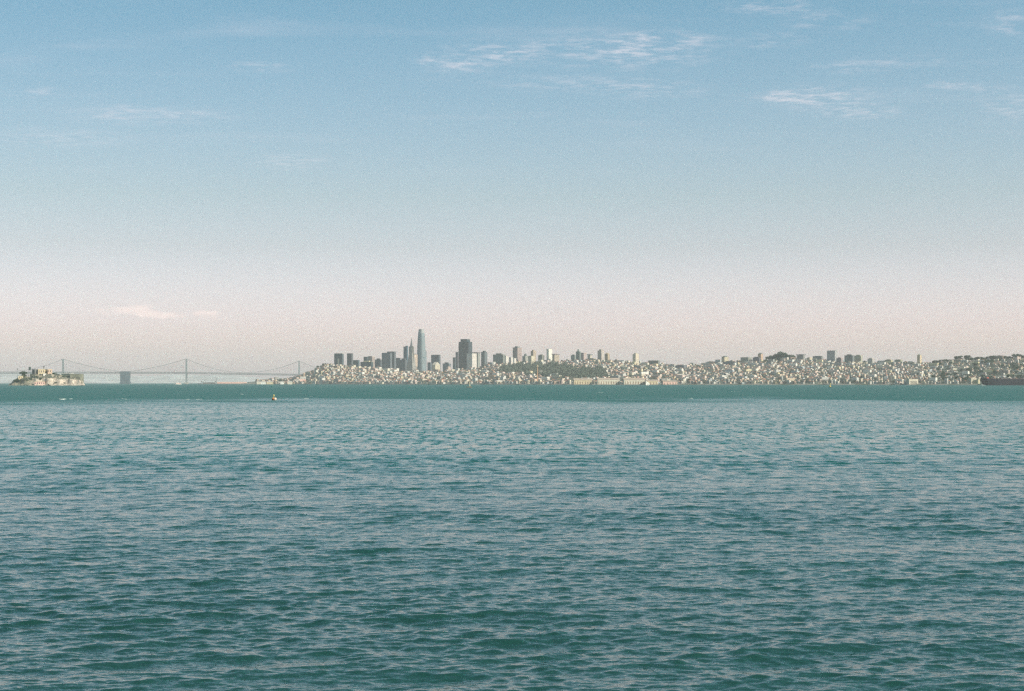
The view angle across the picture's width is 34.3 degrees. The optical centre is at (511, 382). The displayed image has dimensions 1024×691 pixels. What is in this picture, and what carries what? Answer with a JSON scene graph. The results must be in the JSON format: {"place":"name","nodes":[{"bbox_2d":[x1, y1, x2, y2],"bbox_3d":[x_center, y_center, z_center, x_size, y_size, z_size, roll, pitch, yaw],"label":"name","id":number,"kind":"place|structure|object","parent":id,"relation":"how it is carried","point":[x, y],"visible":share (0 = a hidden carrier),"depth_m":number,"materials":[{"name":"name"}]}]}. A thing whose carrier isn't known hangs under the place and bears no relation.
{"place":"outdoors","nodes":[
{"label":"outdoors","id":0,"kind":"place"},
{"bbox_2d":[9,374,84,384],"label":"island","id":1,"kind":"structure","parent":0,"point":[51,379],"depth_m":4850.65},
{"bbox_2d":[32,369,37,373],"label":"prison cellhouse wing","id":2,"kind":"structure","parent":1,"relation":"on","point":[34,371],"depth_m":4890.42,"materials":[{"name":"grey concrete"}]},
{"bbox_2d":[34,381,44,384],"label":"dock building","id":3,"kind":"structure","parent":1,"relation":"on","point":[40,382],"depth_m":4833.35,"materials":[{"name":"paint"}]},
{"bbox_2d":[38,369,44,374],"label":"prison cellhouse","id":4,"kind":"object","parent":1,"relation":"on","point":[41,371],"visible":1,"depth_m":4888.09,"materials":[{"name":"beige concrete"}]},
{"bbox_2d":[70,374,83,382],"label":"island workshop","id":5,"kind":"structure","parent":1,"relation":"on","point":[80,377],"depth_m":4871.00,"materials":[{"name":"concrete"}]},
{"bbox_2d":[0,372,268,382],"bbox_3d":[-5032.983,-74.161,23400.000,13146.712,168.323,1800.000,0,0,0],"label":"hills","id":6,"kind":"structure","parent":0,"point":[104,378],"depth_m":23409.31,"materials":[{"name":"grey"}]},
{"bbox_2d":[0,383,1023,690],"bbox_3d":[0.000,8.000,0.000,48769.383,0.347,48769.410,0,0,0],"label":"water","id":7,"kind":"structure","parent":0,"point":[476,537],"depth_m":85.73,"materials":[{"name":"teal liquid"}]},
{"bbox_2d":[0,359,316,383],"bbox_3d":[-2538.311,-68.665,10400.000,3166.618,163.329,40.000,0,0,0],"label":"suspension bridge","id":8,"kind":"structure","parent":7,"relation":"in","point":[124,377],"depth_m":10390.00,"materials":[{"name":"grey metal"}]},
{"bbox_2d":[203,382,246,383],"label":"harbour pier","id":9,"kind":"structure","parent":7,"relation":"in","point":[223,382],"depth_m":8988.23,"materials":[{"name":"concrete"}]},
{"bbox_2d":[572,378,592,384],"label":"pier shed","id":10,"kind":"structure","parent":7,"relation":"in","point":[582,381],"depth_m":6160.56,"materials":[{"name":"concrete"}]},
{"bbox_2d":[596,378,620,384],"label":"pier shed","id":11,"kind":"structure","parent":7,"relation":"in","point":[608,381],"depth_m":6130.44,"materials":[{"name":"concrete"}]},
{"bbox_2d":[622,378,644,384],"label":"pier shed","id":12,"kind":"structure","parent":7,"relation":"in","point":[633,381],"depth_m":6100.65,"materials":[{"name":"concrete"}]},
{"bbox_2d":[644,380,658,384],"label":"pier shed","id":13,"kind":"structure","parent":7,"relation":"in","point":[653,382],"depth_m":6060.51,"materials":[{"name":"concrete"}]},
{"bbox_2d":[661,380,677,384],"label":"pier shed","id":14,"kind":"structure","parent":7,"relation":"in","point":[669,382],"depth_m":6100.27,"materials":[{"name":"paint"}]},
{"bbox_2d":[980,377,1023,384],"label":"cargo ship","id":15,"kind":"object","parent":7,"relation":"on","point":[1000,381],"visible":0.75,"depth_m":4936.83,"materials":[{"name":"paint"}]},
{"bbox_2d":[0,0,1023,377],"label":"sky","id":16,"kind":"structure","parent":0,"point":[234,186],"materials":[{"name":"blue"}]},
{"bbox_2d":[241,361,1022,384],"bbox_3d":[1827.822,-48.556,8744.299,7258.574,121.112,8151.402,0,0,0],"label":"hills","id":17,"kind":"structure","parent":0,"point":[736,383],"depth_m":6045.82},
{"bbox_2d":[300,376,305,380],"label":"waterfront shed","id":18,"kind":"structure","parent":17,"relation":"on","point":[302,378],"depth_m":8079.27,"materials":[{"name":"paint"}]},
{"bbox_2d":[334,353,343,365],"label":"apartment tower","id":19,"kind":"structure","parent":17,"relation":"on","point":[338,358],"depth_m":8890.93,"materials":[{"name":"grey concrete"}]},
{"bbox_2d":[347,353,352,365],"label":"apartment tower","id":20,"kind":"structure","parent":17,"relation":"on","point":[349,358],"depth_m":8943.44,"materials":[{"name":"grey concrete"}]},
{"bbox_2d":[353,360,359,365],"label":"office block","id":21,"kind":"structure","parent":17,"relation":"on","point":[356,362],"depth_m":8993.46,"materials":[{"name":"grey concrete"}]},
{"bbox_2d":[360,361,372,367],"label":"office block","id":22,"kind":"structure","parent":17,"relation":"on","point":[366,363],"depth_m":9040.10,"materials":[{"name":"grey concrete"}]},
{"bbox_2d":[368,356,374,367],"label":"office block","id":23,"kind":"structure","parent":17,"relation":"on","point":[371,358],"depth_m":9242.74,"materials":[{"name":"beige concrete"}]},
{"bbox_2d":[375,358,381,366],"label":"office tower","id":24,"kind":"structure","parent":17,"relation":"on","point":[378,362],"depth_m":9091.68,"materials":[{"name":"grey concrete"}]},
{"bbox_2d":[382,353,391,368],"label":"office tower","id":25,"kind":"structure","parent":17,"relation":"on","point":[386,360],"depth_m":9041.98,"materials":[{"name":"grey glass"}]},
{"bbox_2d":[387,351,395,367],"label":"office tower","id":26,"kind":"structure","parent":17,"relation":"on","point":[393,359],"depth_m":9287.02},
{"bbox_2d":[396,358,399,370],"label":"office block","id":27,"kind":"structure","parent":17,"relation":"on","point":[397,362],"depth_m":9191.67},
{"bbox_2d":[400,358,406,370],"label":"office block","id":28,"kind":"structure","parent":17,"relation":"on","point":[403,364],"depth_m":9142.91,"materials":[{"name":"grey concrete"}]},
{"bbox_2d":[403,346,407,362],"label":"glass tower","id":29,"kind":"structure","parent":17,"relation":"on","point":[405,351],"depth_m":9493.86,"materials":[{"name":"glass"}]},
{"bbox_2d":[406,338,415,370],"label":"pyramid tower","id":30,"kind":"structure","parent":17,"relation":"on","point":[411,364],"depth_m":9139.61,"materials":[{"name":"concrete"}]},
{"bbox_2d":[414,353,417,369],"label":"office tower","id":31,"kind":"structure","parent":17,"relation":"on","point":[416,358],"depth_m":9358.53,"materials":[{"name":"beige concrete"}]},
{"bbox_2d":[417,329,425,371],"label":"rounded skyscraper","id":32,"kind":"structure","parent":17,"relation":"on","point":[421,352],"depth_m":9632.67,"materials":[{"name":"glass"}]},
{"bbox_2d":[427,362,431,370],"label":"office block","id":33,"kind":"structure","parent":17,"relation":"on","point":[429,366],"depth_m":9096.42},
{"bbox_2d":[431,355,440,370],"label":"office tower","id":34,"kind":"structure","parent":17,"relation":"on","point":[435,358],"depth_m":9293.38,"materials":[{"name":"grey glass"}]},
{"bbox_2d":[432,362,439,370],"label":"sail roofed hall","id":35,"kind":"structure","parent":17,"relation":"on","point":[435,365],"depth_m":8736.08,"materials":[{"name":"beige concrete"}]},
{"bbox_2d":[443,362,450,370],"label":"office block","id":36,"kind":"structure","parent":17,"relation":"on","point":[446,365],"depth_m":8991.95,"materials":[{"name":"grey concrete"}]},
{"bbox_2d":[453,357,455,370],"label":"office tower","id":37,"kind":"structure","parent":17,"relation":"on","point":[454,362],"depth_m":9297.95,"materials":[{"name":"grey concrete"}]},
{"bbox_2d":[456,352,458,367],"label":"office tower","id":38,"kind":"structure","parent":17,"relation":"on","point":[457,359],"depth_m":9495.39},
{"bbox_2d":[459,339,471,369],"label":"granite skyscraper","id":39,"kind":"structure","parent":17,"relation":"on","point":[465,346],"depth_m":9332.00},
{"bbox_2d":[467,353,476,367],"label":"apartment tower","id":40,"kind":"structure","parent":17,"relation":"on","point":[472,360],"depth_m":8833.18,"materials":[{"name":"white concrete"}]},
{"bbox_2d":[471,352,480,367],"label":"hotel tower","id":41,"kind":"structure","parent":17,"relation":"on","point":[478,359],"depth_m":9285.43,"materials":[{"name":"white concrete"}]},
{"bbox_2d":[481,351,486,365],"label":"apartment tower","id":42,"kind":"structure","parent":17,"relation":"on","point":[483,357],"depth_m":8889.58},
{"bbox_2d":[493,353,505,363],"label":"apartment block","id":43,"kind":"structure","parent":17,"relation":"on","point":[498,358],"depth_m":8686.94,"materials":[{"name":"grey concrete"}]},
{"bbox_2d":[513,346,521,360],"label":"apartment tower","id":44,"kind":"structure","parent":17,"relation":"on","point":[517,352],"depth_m":8483.31,"materials":[{"name":"grey concrete"}]},
{"bbox_2d":[522,353,527,361],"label":"apartment tower","id":45,"kind":"structure","parent":17,"relation":"on","point":[524,357],"depth_m":8440.83,"materials":[{"name":"grey concrete"}]},
{"bbox_2d":[528,356,534,363],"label":"apartment block","id":46,"kind":"structure","parent":17,"relation":"on","point":[531,359],"depth_m":8190.24,"materials":[{"name":"beige concrete"}]},
{"bbox_2d":[531,350,535,361],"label":"apartment tower","id":47,"kind":"structure","parent":17,"relation":"on","point":[533,352],"depth_m":8544.48,"materials":[{"name":"beige concrete"}]},
{"bbox_2d":[538,354,543,359],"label":"apartment block","id":48,"kind":"structure","parent":17,"relation":"on","point":[540,356],"depth_m":8293.03,"materials":[{"name":"grey concrete"}]},
{"bbox_2d":[547,349,551,360],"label":"apartment tower","id":49,"kind":"structure","parent":17,"relation":"on","point":[549,355],"depth_m":8288.44,"materials":[{"name":"white concrete"}]},
{"bbox_2d":[497,360,607,377],"bbox_3d":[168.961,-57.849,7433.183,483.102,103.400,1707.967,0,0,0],"label":"woodland","id":50,"kind":"object","parent":17,"relation":"on","point":[546,369],"visible":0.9,"depth_m":7339.95,"materials":[{"name":"green plant"}]},
{"bbox_2d":[551,354,559,361],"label":"apartment block","id":51,"kind":"structure","parent":17,"relation":"on","point":[555,357],"depth_m":8234.64,"materials":[{"name":"beige concrete"}]},
{"bbox_2d":[576,349,580,359],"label":"apartment tower","id":52,"kind":"structure","parent":17,"relation":"on","point":[578,354],"depth_m":8145.56,"materials":[{"name":"grey concrete"}]},
{"bbox_2d":[581,353,586,359],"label":"apartment block","id":53,"kind":"structure","parent":17,"relation":"on","point":[583,356],"depth_m":8238.35,"materials":[{"name":"grey concrete"}]},
{"bbox_2d":[598,349,603,360],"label":"apartment tower","id":54,"kind":"structure","parent":17,"relation":"on","point":[600,354],"depth_m":7991.03,"materials":[{"name":"beige concrete"}]},
{"bbox_2d":[605,353,609,359],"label":"apartment tower","id":55,"kind":"structure","parent":17,"relation":"on","point":[607,356],"depth_m":7942.89,"materials":[{"name":"beige concrete"}]},
{"bbox_2d":[633,353,638,363],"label":"apartment tower","id":56,"kind":"structure","parent":17,"relation":"on","point":[636,357],"depth_m":7888.28,"materials":[{"name":"beige concrete"}]},
{"bbox_2d":[255,355,1023,384],"bbox_3d":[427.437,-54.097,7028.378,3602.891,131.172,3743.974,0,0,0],"label":"hillside houses","id":57,"kind":"structure","parent":17,"relation":"on","point":[390,376],"depth_m":6938.20,"materials":[{"name":"paint"}]},
{"bbox_2d":[276,357,1023,383],"bbox_3d":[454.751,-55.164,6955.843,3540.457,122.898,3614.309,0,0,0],"label":"street trees","id":58,"kind":"object","parent":17,"relation":"on","point":[875,379],"visible":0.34,"depth_m":6488.97,"materials":[{"name":"green plant"}]},
{"bbox_2d":[648,360,659,365],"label":"apartment block","id":59,"kind":"structure","parent":17,"relation":"on","point":[650,362],"depth_m":7892.73,"materials":[{"name":"grey concrete"}]},
{"bbox_2d":[675,365,685,368],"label":"apartment block","id":60,"kind":"structure","parent":17,"relation":"on","point":[680,366],"depth_m":7589.57,"materials":[{"name":"grey concrete"}]},
{"bbox_2d":[722,356,728,362],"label":"apartment block","id":61,"kind":"structure","parent":17,"relation":"on","point":[725,358],"depth_m":7686.08,"materials":[{"name":"beige concrete"}]},
{"bbox_2d":[723,361,736,364],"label":"apartment block","id":62,"kind":"structure","parent":17,"relation":"on","point":[729,362],"depth_m":7491.19,"materials":[{"name":"grey concrete"}]},
{"bbox_2d":[740,357,751,361],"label":"apartment block","id":63,"kind":"structure","parent":17,"relation":"on","point":[744,359],"depth_m":7685.06,"materials":[{"name":"grey concrete"}]},
{"bbox_2d":[753,357,760,361],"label":"apartment block","id":64,"kind":"structure","parent":17,"relation":"on","point":[757,359],"depth_m":7591.99,"materials":[{"name":"grey concrete"}]},
{"bbox_2d":[796,354,805,359],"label":"apartment block","id":65,"kind":"structure","parent":17,"relation":"on","point":[801,356],"depth_m":7539.30,"materials":[{"name":"grey concrete"}]},
{"bbox_2d":[827,350,836,361],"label":"apartment tower","id":66,"kind":"structure","parent":17,"relation":"on","point":[831,355],"depth_m":7387.65,"materials":[{"name":"grey concrete"}]},
{"bbox_2d":[836,357,842,362],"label":"apartment block","id":67,"kind":"structure","parent":17,"relation":"on","point":[839,359],"depth_m":7340.10,"materials":[{"name":"grey concrete"}]},
{"bbox_2d":[844,354,853,362],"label":"apartment block","id":68,"kind":"structure","parent":17,"relation":"on","point":[848,357],"depth_m":7292.09,"materials":[{"name":"grey concrete"}]},
{"bbox_2d":[854,355,862,361],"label":"apartment block","id":69,"kind":"structure","parent":17,"relation":"on","point":[858,357],"depth_m":7442.38,"materials":[{"name":"grey concrete"}]},
{"bbox_2d":[868,358,874,363],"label":"apartment tower","id":70,"kind":"structure","parent":17,"relation":"on","point":[871,360],"depth_m":7237.82,"materials":[{"name":"grey concrete"}]},
{"bbox_2d":[917,354,921,363],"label":"apartment tower","id":71,"kind":"structure","parent":17,"relation":"on","point":[919,358],"depth_m":6991.54,"materials":[{"name":"beige concrete"}]}
]}

